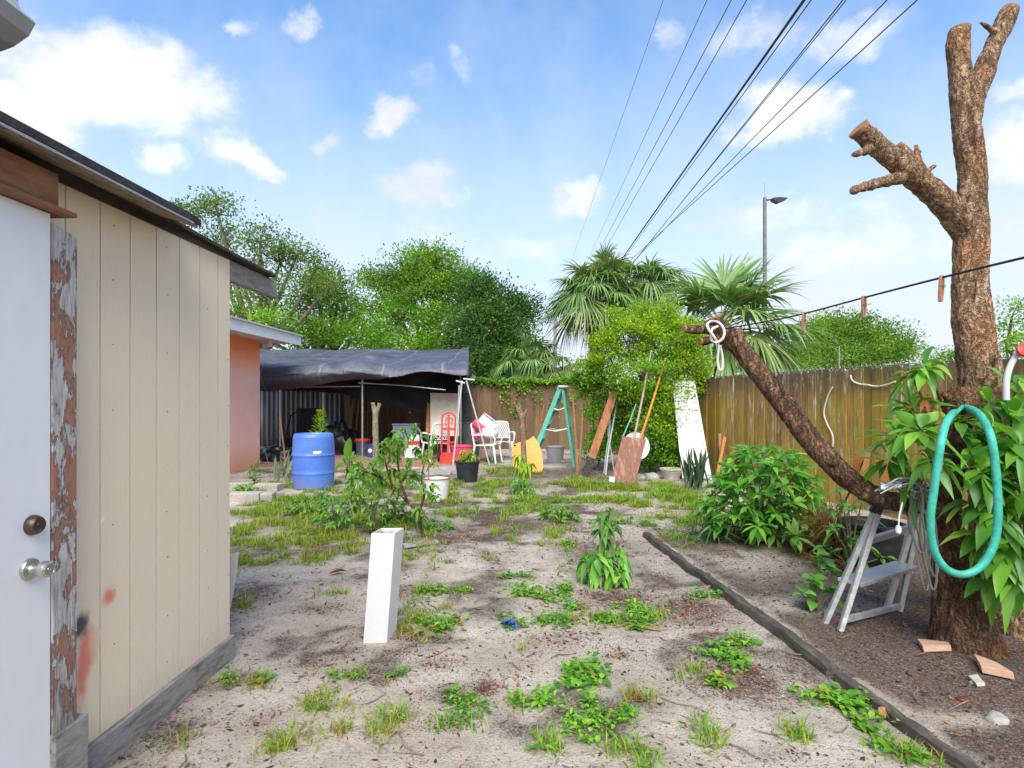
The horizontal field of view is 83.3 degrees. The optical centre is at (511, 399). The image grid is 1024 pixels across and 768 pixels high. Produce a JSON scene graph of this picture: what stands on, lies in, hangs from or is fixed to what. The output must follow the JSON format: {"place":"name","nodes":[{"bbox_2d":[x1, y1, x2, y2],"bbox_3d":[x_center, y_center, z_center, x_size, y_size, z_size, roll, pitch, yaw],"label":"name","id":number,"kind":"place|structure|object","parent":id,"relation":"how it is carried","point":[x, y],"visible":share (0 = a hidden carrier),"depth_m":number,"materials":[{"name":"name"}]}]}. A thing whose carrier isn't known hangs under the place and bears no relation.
{"place":"outdoors","nodes":[
{"label":"outdoors","id":0,"kind":"place"},
{"bbox_2d":[257,448,487,467],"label":"brick patio","id":1,"kind":"structure","parent":0,"point":[418,463],"depth_m":13.21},
{"bbox_2d":[260,443,291,461],"bbox_3d":[-5.508,1.222,13.603,1.081,0.396,1.066,0,0,0],"label":"black sack","id":2,"kind":"object","parent":1,"relation":"on","point":[273,451],"visible":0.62,"depth_m":13.29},
{"bbox_2d":[296,408,321,432],"bbox_3d":[-5.810,0.830,16.593,0.620,1.200,0.565,0,0,0],"label":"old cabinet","id":3,"kind":"object","parent":1,"relation":"on","point":[305,420],"visible":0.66,"depth_m":16.32,"materials":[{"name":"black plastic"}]},
{"bbox_2d":[322,419,357,454],"bbox_3d":[-4.647,0.961,15.306,1.160,0.918,1.159,0,0,15],"label":"black sack","id":4,"kind":"object","parent":1,"relation":"on","point":[342,432],"visible":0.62,"depth_m":15.00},
{"bbox_2d":[391,444,420,454],"bbox_3d":[-2.750,1.290,15.000,0.700,0.260,0.550,0,0,0],"label":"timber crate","id":5,"kind":"object","parent":1,"relation":"on","point":[403,451],"visible":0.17,"depth_m":14.72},
{"bbox_2d":[392,423,420,442],"bbox_3d":[-2.750,0.877,15.000,0.660,0.545,0.540,0,0,0],"label":"storage box","id":6,"kind":"object","parent":5,"relation":"on","point":[405,426],"visible":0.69,"depth_m":14.75,"materials":[{"name":"blue plastic"}]},
{"bbox_2d":[420,422,450,460],"bbox_3d":[-1.784,0.968,13.579,0.610,0.909,0.638,0,0,-30],"label":"garden chair","id":7,"kind":"object","parent":1,"relation":"on","point":[434,427],"visible":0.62,"depth_m":13.38,"materials":[{"name":"white plastic"}]},
{"bbox_2d":[430,393,458,435],"bbox_3d":[-1.659,0.353,14.210,0.733,1.062,0.218,0,0,0],"label":"pale board","id":8,"kind":"object","parent":1,"relation":"on","point":[441,404],"visible":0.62,"depth_m":14.23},
{"bbox_2d":[437,412,455,463],"bbox_3d":[-1.444,0.846,13.015,0.500,1.148,0.509,0,0,0],"label":"hand truck","id":9,"kind":"object","parent":1,"relation":"on","point":[445,458],"visible":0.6,"depth_m":13.06,"materials":[{"name":"red metal"}]},
{"bbox_2d":[459,390,471,443],"bbox_3d":[-1.234,0.496,15.310,0.356,1.546,0.219,0,0,0],"label":"dark sheet","id":10,"kind":"object","parent":1,"relation":"on","point":[466,409],"visible":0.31,"depth_m":15.33,"materials":[{"name":"black plastic"}]},
{"bbox_2d":[462,422,479,455],"bbox_3d":[-1.020,0.995,14.400,0.524,0.871,0.524,0,0,0],"label":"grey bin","id":11,"kind":"object","parent":1,"relation":"on","point":[466,433],"visible":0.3,"depth_m":14.21,"materials":[{"name":"plastic"}]},
{"bbox_2d":[470,423,502,463],"bbox_3d":[-0.586,0.968,13.107,0.638,0.909,0.610,0,0,15],"label":"garden chair","id":12,"kind":"object","parent":1,"relation":"on","point":[479,439],"visible":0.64,"depth_m":12.97,"materials":[{"name":"white plastic"}]},
{"bbox_2d":[481,428,498,437],"bbox_3d":[-0.508,0.744,13.080,0.420,0.259,0.420,0,0,0],"label":"wash basin","id":13,"kind":"object","parent":12,"relation":"on","point":[494,432],"visible":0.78,"depth_m":12.91,"materials":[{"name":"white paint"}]},
{"bbox_2d":[478,412,498,429],"bbox_3d":[-0.538,0.505,13.158,0.434,0.444,0.365,0,0,-12],"label":"white box","id":14,"kind":"object","parent":13,"relation":"on","point":[486,421],"visible":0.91,"depth_m":13.02,"materials":[{"name":"paint"}]},
{"bbox_2d":[0,0,1023,383],"label":"sky","id":15,"kind":"structure","parent":0,"point":[492,125],"materials":[{"name":"blue"}]},
{"bbox_2d":[107,446,1023,767],"bbox_3d":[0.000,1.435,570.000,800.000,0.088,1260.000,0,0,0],"label":"ground","id":16,"kind":"structure","parent":0,"point":[509,738],"depth_m":3.18,"materials":[{"name":"sand"}]},
{"bbox_2d":[0,111,277,767],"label":"garden shed","id":17,"kind":"structure","parent":16,"relation":"on","point":[117,639],"depth_m":2.29,"materials":[{"name":"beige"}]},
{"bbox_2d":[0,0,35,51],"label":"roof eave","id":18,"kind":"object","parent":17,"relation":"attached to","point":[17,24],"visible":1,"depth_m":1.82,"materials":[{"name":"paint"}]},
{"bbox_2d":[0,195,54,767],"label":"door","id":19,"kind":"structure","parent":17,"relation":"in","point":[26,567],"depth_m":1.86,"materials":[{"name":"paint"}]},
{"bbox_2d":[230,552,238,606],"bbox_3d":[-1.730,1.094,3.505,0.136,0.340,0.010,0,0,0],"label":"white offcut","id":20,"kind":"object","parent":16,"relation":"on","point":[233,562],"visible":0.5,"depth_m":3.50,"materials":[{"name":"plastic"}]},
{"bbox_2d":[230,491,263,502],"bbox_3d":[-3.791,1.386,8.220,0.420,0.140,0.200,0,0,-3],"label":"concrete block","id":21,"kind":"object","parent":16,"relation":"on","point":[243,496],"depth_m":8.12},
{"bbox_2d":[170,185,355,349],"bbox_3d":[-9.443,-3.016,21.466,7.215,9.356,4.760,0,0,29],"label":"broadleaf tree","id":22,"kind":"object","parent":16,"relation":"on","point":[262,307],"visible":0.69,"depth_m":20.98,"materials":[{"name":"green plant"}]},
{"bbox_2d":[230,315,302,472],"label":"pink house","id":23,"kind":"structure","parent":16,"relation":"on","point":[247,338],"depth_m":11.89,"materials":[{"name":"paint"}]},
{"bbox_2d":[253,483,282,491],"bbox_3d":[-3.914,1.396,9.239,0.400,0.110,0.220,0,0,3],"label":"concrete block","id":24,"kind":"object","parent":16,"relation":"on","point":[276,487],"depth_m":9.13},
{"bbox_2d":[265,450,291,481],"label":"sword plant","id":25,"kind":"object","parent":16,"relation":"on","point":[287,471],"visible":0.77,"depth_m":10.16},
{"bbox_2d":[260,390,342,446],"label":"metal wall","id":26,"kind":"structure","parent":16,"relation":"on","point":[291,401],"depth_m":17.90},
{"bbox_2d":[280,496,329,516],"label":"leafy weed","id":27,"kind":"object","parent":16,"relation":"on","point":[297,507],"visible":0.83,"depth_m":7.14,"materials":[{"name":"green plant"}]},
{"bbox_2d":[291,432,334,490],"bbox_3d":[-3.272,1.015,9.500,0.691,0.930,0.691,0,0,0],"label":"plastic barrel","id":28,"kind":"object","parent":16,"relation":"on","point":[313,459],"visible":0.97,"depth_m":9.22,"materials":[{"name":"blue plastic"}]},
{"bbox_2d":[310,495,354,529],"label":"leafy weed","id":29,"kind":"object","parent":16,"relation":"on","point":[332,525],"visible":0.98,"depth_m":6.33,"materials":[{"name":"green plant"}]},
{"bbox_2d":[250,259,425,349],"bbox_3d":[-7.920,-2.131,23.988,8.575,7.602,4.272,0,0,0],"label":"broadleaf tree","id":30,"kind":"object","parent":16,"relation":"on","point":[335,333],"visible":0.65,"depth_m":23.68,"materials":[{"name":"green plant"}]},
{"bbox_2d":[335,438,368,478],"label":"banana plant","id":31,"kind":"object","parent":16,"relation":"on","point":[348,453],"visible":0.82,"depth_m":10.51,"materials":[{"name":"green plant"}]},
{"bbox_2d":[333,486,375,511],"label":"leafy weed","id":32,"kind":"object","parent":16,"relation":"on","point":[355,503],"visible":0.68,"depth_m":7.41,"materials":[{"name":"green plant"}]},
{"bbox_2d":[260,347,470,458],"bbox_3d":[-4.649,-0.091,15.694,7.304,3.183,5.213,0,0,0],"label":"tarp shelter","id":33,"kind":"object","parent":16,"relation":"on","point":[408,380],"visible":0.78,"depth_m":14.63,"materials":[{"name":"plastic"}]},
{"bbox_2d":[352,484,395,532],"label":"leafy weed","id":34,"kind":"object","parent":16,"relation":"on","point":[371,524],"visible":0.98,"depth_m":6.19,"materials":[{"name":"green plant"}]},
{"bbox_2d":[371,402,380,468],"bbox_3d":[-2.905,0.795,12.299,0.196,1.486,0.163,0,0,-37],"label":"pruned stump","id":35,"kind":"object","parent":16,"relation":"on","point":[375,427],"visible":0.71,"depth_m":12.25,"materials":[{"name":"brown plant"}]},
{"bbox_2d":[363,528,403,642],"bbox_3d":[-0.779,1.143,3.497,0.213,0.695,0.171,0,0,0],"label":"vinyl post","id":36,"kind":"object","parent":16,"relation":"on","point":[382,600],"visible":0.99,"depth_m":3.44,"materials":[{"name":"white plastic"}]},
{"bbox_2d":[343,423,441,534],"bbox_3d":[-1.315,0.855,6.232,1.121,1.198,0.594,0,0,0],"label":"branched shrub","id":37,"kind":"object","parent":16,"relation":"on","point":[397,442],"visible":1,"depth_m":6.20,"materials":[{"name":"green plant"}]},
{"bbox_2d":[371,498,420,523],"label":"leafy weed","id":38,"kind":"object","parent":16,"relation":"on","point":[391,519],"visible":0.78,"depth_m":6.68,"materials":[{"name":"green plant"}]},
{"bbox_2d":[351,233,490,349],"bbox_3d":[-4.592,-2.992,26.420,7.580,9.323,5.662,0,0,0],"label":"oak tree","id":39,"kind":"object","parent":16,"relation":"on","point":[429,280],"visible":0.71,"depth_m":26.09,"materials":[{"name":"green plant"}]},
{"bbox_2d":[423,429,449,501],"bbox_3d":[-1.107,0.950,8.411,0.411,1.041,0.412,0,0,0],"label":"white bucket","id":40,"kind":"object","parent":16,"relation":"on","point":[442,482],"visible":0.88,"depth_m":8.28,"materials":[{"name":"plastic"}]},
{"bbox_2d":[455,459,479,482],"bbox_3d":[-0.795,1.274,10.239,0.454,0.391,0.454,0,0,0],"label":"black pot","id":41,"kind":"object","parent":16,"relation":"on","point":[467,472],"visible":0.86,"depth_m":10.07,"materials":[{"name":"plastic"}]},
{"bbox_2d":[342,382,593,449],"bbox_3d":[-1.310,0.467,17.089,7.470,2.027,0.162,0,0,0],"label":"board fence","id":42,"kind":"object","parent":16,"relation":"on","point":[486,399],"visible":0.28,"depth_m":17.01,"materials":[{"name":"brown wood"}]},
{"bbox_2d":[344,395,351,429],"bbox_3d":[-4.763,0.382,16.737,0.200,1.090,0.361,0,0,-21],"label":"leaning plank","id":43,"kind":"object","parent":42,"relation":"attached to","point":[347,410],"visible":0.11,"depth_m":16.75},
{"bbox_2d":[471,375,589,417],"bbox_3d":[0.575,-0.102,16.959,3.828,1.272,0.398,0,0,0],"label":"fence vine","id":44,"kind":"object","parent":42,"relation":"on","point":[514,381],"visible":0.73,"depth_m":16.90,"materials":[{"name":"green plant"}]},
{"bbox_2d":[452,378,489,465],"bbox_3d":[-0.891,0.490,12.898,0.819,1.945,0.836,0,0,0],"label":"pipe trestle","id":45,"kind":"object","parent":16,"relation":"on","point":[459,401],"visible":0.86,"depth_m":12.62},
{"bbox_2d":[422,263,553,378],"bbox_3d":[-0.915,-2.099,24.190,5.580,7.582,5.217,0,0,0],"label":"oak tree","id":46,"kind":"object","parent":16,"relation":"on","point":[499,315],"visible":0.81,"depth_m":23.68,"materials":[{"name":"green plant"}]},
{"bbox_2d":[489,421,514,459],"bbox_3d":[-0.253,0.968,13.923,0.610,0.909,0.638,0,0,-8],"label":"garden chair","id":47,"kind":"object","parent":16,"relation":"on","point":[509,431],"visible":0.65,"depth_m":14.16,"materials":[{"name":"white plastic"}]},
{"bbox_2d":[513,402,527,478],"bbox_3d":[0.155,0.774,10.647,0.275,1.474,0.141,0,0,0],"label":"papaya trunk","id":48,"kind":"object","parent":16,"relation":"on","point":[521,414],"visible":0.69,"depth_m":10.61,"materials":[{"name":"brown plant"}]},
{"bbox_2d":[507,477,534,494],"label":"leafy weed","id":49,"kind":"object","parent":16,"relation":"on","point":[517,490],"visible":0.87,"depth_m":8.82,"materials":[{"name":"green plant"}]},
{"bbox_2d":[487,329,561,381],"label":"fan palm","id":50,"kind":"object","parent":16,"relation":"on","point":[523,360],"visible":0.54,"depth_m":19.09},
{"bbox_2d":[510,455,538,487],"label":"bright plant","id":51,"kind":"object","parent":16,"relation":"on","point":[523,467],"visible":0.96,"depth_m":9.38,"materials":[{"name":"green plant"}]},
{"bbox_2d":[512,436,542,472],"bbox_3d":[0.305,1.087,11.504,0.602,0.711,0.381,0,0,-9],"label":"plywood offcut","id":52,"kind":"object","parent":16,"relation":"on","point":[534,452],"visible":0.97,"depth_m":11.54,"materials":[{"name":"yellow wood"}]},
{"bbox_2d":[146,457,932,767],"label":"creeping weeds","id":53,"kind":"object","parent":16,"relation":"on","point":[849,699],"visible":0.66,"depth_m":2.94,"materials":[{"name":"green plant"}]},
{"bbox_2d":[150,454,950,767],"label":"grass","id":54,"kind":"structure","parent":16,"relation":"on","point":[682,496],"depth_m":5.62,"materials":[{"name":"plant"}]},
{"bbox_2d":[545,445,564,461],"bbox_3d":[1.020,1.280,13.600,0.464,0.381,0.464,0,0,0],"label":"grey bucket","id":55,"kind":"object","parent":16,"relation":"on","point":[555,453],"visible":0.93,"depth_m":13.43,"materials":[{"name":"plastic"}]},
{"bbox_2d":[537,385,574,467],"bbox_3d":[0.873,0.576,12.575,1.140,1.783,0.587,0,0,0],"label":"step ladder","id":56,"kind":"object","parent":16,"relation":"on","point":[557,397],"visible":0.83,"depth_m":12.37,"materials":[{"name":"metal"}]},
{"bbox_2d":[533,355,581,378],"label":"fan palm","id":57,"kind":"object","parent":16,"relation":"on","point":[558,372],"visible":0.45,"depth_m":18.36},
{"bbox_2d":[533,505,582,522],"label":"leafy weed","id":58,"kind":"object","parent":16,"relation":"on","point":[562,514],"visible":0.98,"depth_m":6.90,"materials":[{"name":"green plant"}]},
{"bbox_2d":[110,467,1023,767],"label":"leaf litter","id":59,"kind":"object","parent":16,"relation":"on","point":[684,617],"visible":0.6,"depth_m":3.38,"materials":[{"name":"plant"}]},
{"bbox_2d":[179,517,968,767],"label":"twig litter","id":60,"kind":"object","parent":16,"relation":"on","point":[573,653],"visible":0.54,"depth_m":2.93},
{"bbox_2d":[572,393,578,471],"bbox_3d":[1.286,0.661,11.693,0.066,1.595,0.456,0,0,-7],"label":"bare stick","id":61,"kind":"object","parent":16,"relation":"on","point":[576,447],"visible":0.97,"depth_m":11.65,"materials":[{"name":"wood"}]},
{"bbox_2d":[578,392,583,471],"bbox_3d":[1.402,0.643,11.739,0.103,1.626,0.355,0,0,12],"label":"bare stick","id":62,"kind":"object","parent":16,"relation":"on","point":[580,441],"visible":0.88,"depth_m":11.71,"materials":[{"name":"wood"}]},
{"bbox_2d":[531,239,654,392],"bbox_3d":[2.741,-1.896,19.008,4.371,6.728,3.908,0,0,0],"label":"fan palm","id":63,"kind":"object","parent":16,"relation":"on","point":[606,272],"visible":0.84,"depth_m":18.43,"materials":[{"name":"plant"}]},
{"bbox_2d":[581,390,616,477],"bbox_3d":[1.691,0.646,11.075,0.979,1.674,0.120,0,0,-40],"label":"leaning timber","id":64,"kind":"object","parent":16,"relation":"on","point":[596,443],"visible":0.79,"depth_m":11.04,"materials":[{"name":"brown wood"}]},
{"bbox_2d":[564,369,634,470],"bbox_3d":[1.849,0.495,11.871,1.498,2.317,0.907,0,0,0],"label":"climbing vine","id":65,"kind":"object","parent":16,"relation":"on","point":[596,404],"visible":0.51,"depth_m":11.80,"materials":[{"name":"green plant"}]},
{"bbox_2d":[576,507,633,590],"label":"young sapling","id":66,"kind":"object","parent":16,"relation":"on","point":[602,564],"visible":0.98,"depth_m":4.53,"materials":[{"name":"green plant"}]},
{"bbox_2d":[609,436,645,483],"bbox_3d":[1.982,1.049,9.863,0.702,0.845,0.338,0,0,0],"label":"weathered panel","id":67,"kind":"object","parent":16,"relation":"on","point":[628,459],"visible":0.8,"depth_m":9.88,"materials":[{"name":"brown wood"}]},
{"bbox_2d":[565,295,716,472],"bbox_3d":[2.604,-0.194,11.351,3.078,3.705,1.917,0,0,0],"label":"round bush","id":68,"kind":"object","parent":16,"relation":"on","point":[661,434],"visible":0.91,"depth_m":11.12,"materials":[{"name":"green plant"}]},
{"bbox_2d":[610,251,694,380],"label":"fan palm","id":69,"kind":"object","parent":16,"relation":"on","point":[652,274],"visible":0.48,"depth_m":19.19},
{"bbox_2d":[659,467,681,479],"bbox_3d":[2.914,1.359,10.537,0.424,0.221,0.424,0,0,0],"label":"bowl planter","id":70,"kind":"object","parent":16,"relation":"on","point":[672,473],"visible":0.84,"depth_m":10.40,"materials":[{"name":"stone"}]},
{"bbox_2d":[672,380,711,479],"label":"board","id":71,"kind":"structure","parent":16,"relation":"on","point":[695,439],"depth_m":10.81,"materials":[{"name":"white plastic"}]},
{"bbox_2d":[677,446,711,489],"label":"snake plant","id":72,"kind":"object","parent":16,"relation":"on","point":[690,467],"visible":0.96,"depth_m":9.29,"materials":[{"name":"green plant"}]},
{"bbox_2d":[665,509,779,548],"bbox_3d":[2.120,1.483,5.808,1.480,0.715,1.328,0,0,0],"label":"grass tuft","id":73,"kind":"object","parent":16,"relation":"on","point":[722,534],"visible":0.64,"depth_m":5.84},
{"bbox_2d":[629,253,843,379],"bbox_3d":[5.075,-1.093,13.545,4.862,5.132,3.992,0,0,0],"label":"fan palm","id":74,"kind":"object","parent":16,"relation":"on","point":[730,288],"visible":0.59,"depth_m":13.07,"materials":[{"name":"plant"}]},
{"bbox_2d":[643,532,840,675],"bbox_3d":[1.552,1.448,4.545,0.094,0.136,3.062,0,0,-5],"label":"edging timber","id":75,"kind":"object","parent":16,"relation":"on","point":[815,657],"visible":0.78,"depth_m":3.76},
{"bbox_2d":[686,444,838,552],"bbox_3d":[2.486,1.004,5.730,1.492,1.123,1.260,0,0,0],"label":"leafy shrub","id":76,"kind":"object","parent":16,"relation":"on","point":[759,519],"visible":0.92,"depth_m":5.56,"materials":[{"name":"green plant"}]},
{"bbox_2d":[685,340,841,416],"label":"broadleaf tree","id":77,"kind":"object","parent":16,"relation":"on","point":[805,365],"visible":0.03,"depth_m":17.96,"materials":[{"name":"green plant"}]},
{"bbox_2d":[763,197,786,330],"bbox_3d":[11.390,-3.940,25.000,1.036,10.981,0.280,0,0,0],"label":"street lamp","id":78,"kind":"object","parent":16,"relation":"on","point":[775,200],"visible":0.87,"depth_m":24.93,"materials":[{"name":"grey metal"}]},
{"bbox_2d":[594,358,1023,529],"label":"board fence","id":79,"kind":"object","parent":16,"relation":"on","point":[736,409],"visible":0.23,"depth_m":8.25,"materials":[{"name":"brown wood"}]},
{"bbox_2d":[792,550,843,611],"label":"leafy weed","id":80,"kind":"object","parent":16,"relation":"on","point":[816,578],"visible":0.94,"depth_m":3.85,"materials":[{"name":"green plant"}]},
{"bbox_2d":[802,537,842,562],"bbox_3d":[2.900,1.365,5.219,0.490,0.142,0.487,0,0,0],"label":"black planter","id":81,"kind":"object","parent":16,"relation":"on","point":[808,548],"visible":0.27,"depth_m":5.17,"materials":[{"name":"plastic"}]},
{"bbox_2d":[775,445,893,567],"bbox_3d":[2.912,1.070,5.113,1.347,1.438,1.644,0,0,0],"label":"dried plant","id":82,"kind":"object","parent":81,"relation":"in","point":[857,465],"visible":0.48,"depth_m":5.13,"materials":[{"name":"red plant"}]},
{"bbox_2d":[682,314,1011,658],"bbox_3d":[1.976,0.454,3.544,1.790,2.080,0.456,0,0,19],"label":"leaning tree","id":83,"kind":"object","parent":16,"relation":"on","point":[959,623],"visible":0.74,"depth_m":3.32,"materials":[{"name":"brown plant"}]},
{"bbox_2d":[706,320,725,370],"bbox_3d":[1.328,-0.363,3.799,0.127,0.352,0.194,0,0,0],"label":"tied rope","id":84,"kind":"object","parent":83,"relation":"attached to","point":[719,347],"visible":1,"depth_m":3.75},
{"bbox_2d":[725,256,1023,328],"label":"clothes line","id":85,"kind":"object","parent":83,"relation":"attached to","point":[974,269],"visible":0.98,"depth_m":2.44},
{"bbox_2d":[874,471,940,590],"bbox_3d":[2.228,0.753,3.254,0.415,0.701,0.210,0,0,0],"label":"cable bundle","id":86,"kind":"object","parent":83,"relation":"hanging from","point":[900,484],"visible":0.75,"depth_m":3.21,"materials":[{"name":"white plastic"}]},
{"bbox_2d":[849,346,1023,633],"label":"leafy shoots","id":87,"kind":"object","parent":83,"relation":"attached to","point":[1002,572],"visible":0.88,"depth_m":3.08,"materials":[{"name":"green plant"}]},
{"bbox_2d":[926,404,1002,577],"bbox_3d":[2.384,0.456,2.974,0.663,0.867,0.257,0,0,-40],"label":"garden hose","id":88,"kind":"object","parent":83,"relation":"hanging from","point":[982,564],"visible":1,"depth_m":2.84,"materials":[{"name":"green rubber"}]},
{"bbox_2d":[807,487,897,573],"bbox_3d":[2.812,1.075,4.703,0.636,0.751,0.479,0,0,0],"label":"leafy weed","id":89,"kind":"object","parent":16,"relation":"on","point":[845,507],"visible":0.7,"depth_m":4.70,"materials":[{"name":"green plant"}]},
{"bbox_2d":[770,303,945,371],"bbox_3d":[18.660,-1.804,31.273,9.202,6.953,5.860,0,0,0],"label":"oak tree","id":90,"kind":"object","parent":16,"relation":"on","point":[872,346],"visible":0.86,"depth_m":30.88,"materials":[{"name":"green plant"}]},
{"bbox_2d":[707,354,1021,377],"bbox_3d":[4.969,-0.361,6.929,0.012,0.265,9.680,0,0,-13],"label":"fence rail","id":91,"kind":"object","parent":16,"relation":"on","point":[858,367],"visible":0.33,"depth_m":7.90,"materials":[{"name":"wood"}]},
{"bbox_2d":[836,516,905,569],"bbox_3d":[3.057,1.236,4.903,0.530,0.402,0.527,0,0,0],"label":"black planter","id":92,"kind":"object","parent":16,"relation":"on","point":[886,548],"visible":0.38,"depth_m":4.72,"materials":[{"name":"plastic"}]},
{"bbox_2d":[822,505,931,631],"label":"folding steps","id":93,"kind":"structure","parent":16,"relation":"on","point":[866,540],"depth_m":3.64,"materials":[{"name":"metal"}]},
{"bbox_2d":[833,673,978,767],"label":"edging timber","id":94,"kind":"object","parent":16,"relation":"on","point":[913,730],"visible":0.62,"depth_m":2.51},
{"bbox_2d":[918,639,951,651],"bbox_3d":[2.392,1.391,3.268,0.186,0.030,0.109,0,0,0],"label":"wood offcut","id":95,"kind":"object","parent":16,"relation":"on","point":[925,645],"visible":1,"depth_m":3.23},
{"bbox_2d":[848,2,1023,640],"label":"pruned tree","id":96,"kind":"object","parent":16,"relation":"on","point":[962,214],"visible":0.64,"depth_m":3.53,"materials":[{"name":"brown plant"}]},
{"bbox_2d":[919,342,1002,365],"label":"oak tree","id":97,"kind":"object","parent":16,"relation":"on","point":[948,356],"visible":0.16,"depth_m":40.13,"materials":[{"name":"green plant"}]},
{"bbox_2d":[974,654,1014,679],"bbox_3d":[2.519,1.393,3.013,0.130,0.035,0.183,0,0,28],"label":"wood offcut","id":98,"kind":"object","parent":16,"relation":"on","point":[988,666],"visible":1,"depth_m":2.97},
{"bbox_2d":[984,711,1009,724],"bbox_3d":[2.170,1.429,2.580,0.102,0.058,0.086,0,0,0],"label":"stone","id":99,"kind":"object","parent":16,"relation":"on","point":[995,717],"visible":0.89,"depth_m":2.56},
{"bbox_2d":[994,288,1023,358],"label":"broadleaf tree","id":100,"kind":"object","parent":16,"relation":"on","point":[1009,342],"visible":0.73,"depth_m":15.96,"materials":[{"name":"green plant"}]},
{"bbox_2d":[1003,344,1023,399],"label":"standpipe","id":101,"kind":"object","parent":16,"relation":"on","point":[1019,352],"visible":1,"depth_m":2.74,"materials":[{"name":"white plastic"}]},
{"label":"utility pole","id":102,"kind":"object","parent":16,"relation":"on","visible":0},
{"bbox_2d":[599,0,731,250],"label":"overhead wire","id":103,"kind":"object","parent":102,"relation":"attached to","point":[675,106],"visible":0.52,"depth_m":14.20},
{"bbox_2d":[607,0,746,245],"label":"overhead wire","id":104,"kind":"object","parent":102,"relation":"attached to","point":[687,104],"visible":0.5,"depth_m":14.19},
{"bbox_2d":[622,0,805,258],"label":"overhead wire","id":105,"kind":"object","parent":102,"relation":"attached to","point":[762,59],"visible":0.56,"depth_m":14.32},
{"bbox_2d":[627,0,810,253],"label":"overhead wire","id":106,"kind":"object","parent":102,"relation":"attached to","point":[732,108],"visible":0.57,"depth_m":14.33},
{"bbox_2d":[635,0,842,260],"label":"overhead wire","id":107,"kind":"object","parent":102,"relation":"attached to","point":[757,107],"visible":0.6,"depth_m":14.33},
{"bbox_2d":[633,0,845,262],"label":"overhead wire","id":108,"kind":"object","parent":102,"relation":"attached to","point":[768,95],"visible":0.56,"depth_m":13.71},
{"bbox_2d":[633,0,886,261],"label":"overhead wire","id":109,"kind":"object","parent":102,"relation":"attached to","point":[782,108],"visible":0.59,"depth_m":14.48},
{"bbox_2d":[628,0,917,262],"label":"overhead wire","id":110,"kind":"object","parent":102,"relation":"attached to","point":[797,109],"visible":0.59,"depth_m":14.35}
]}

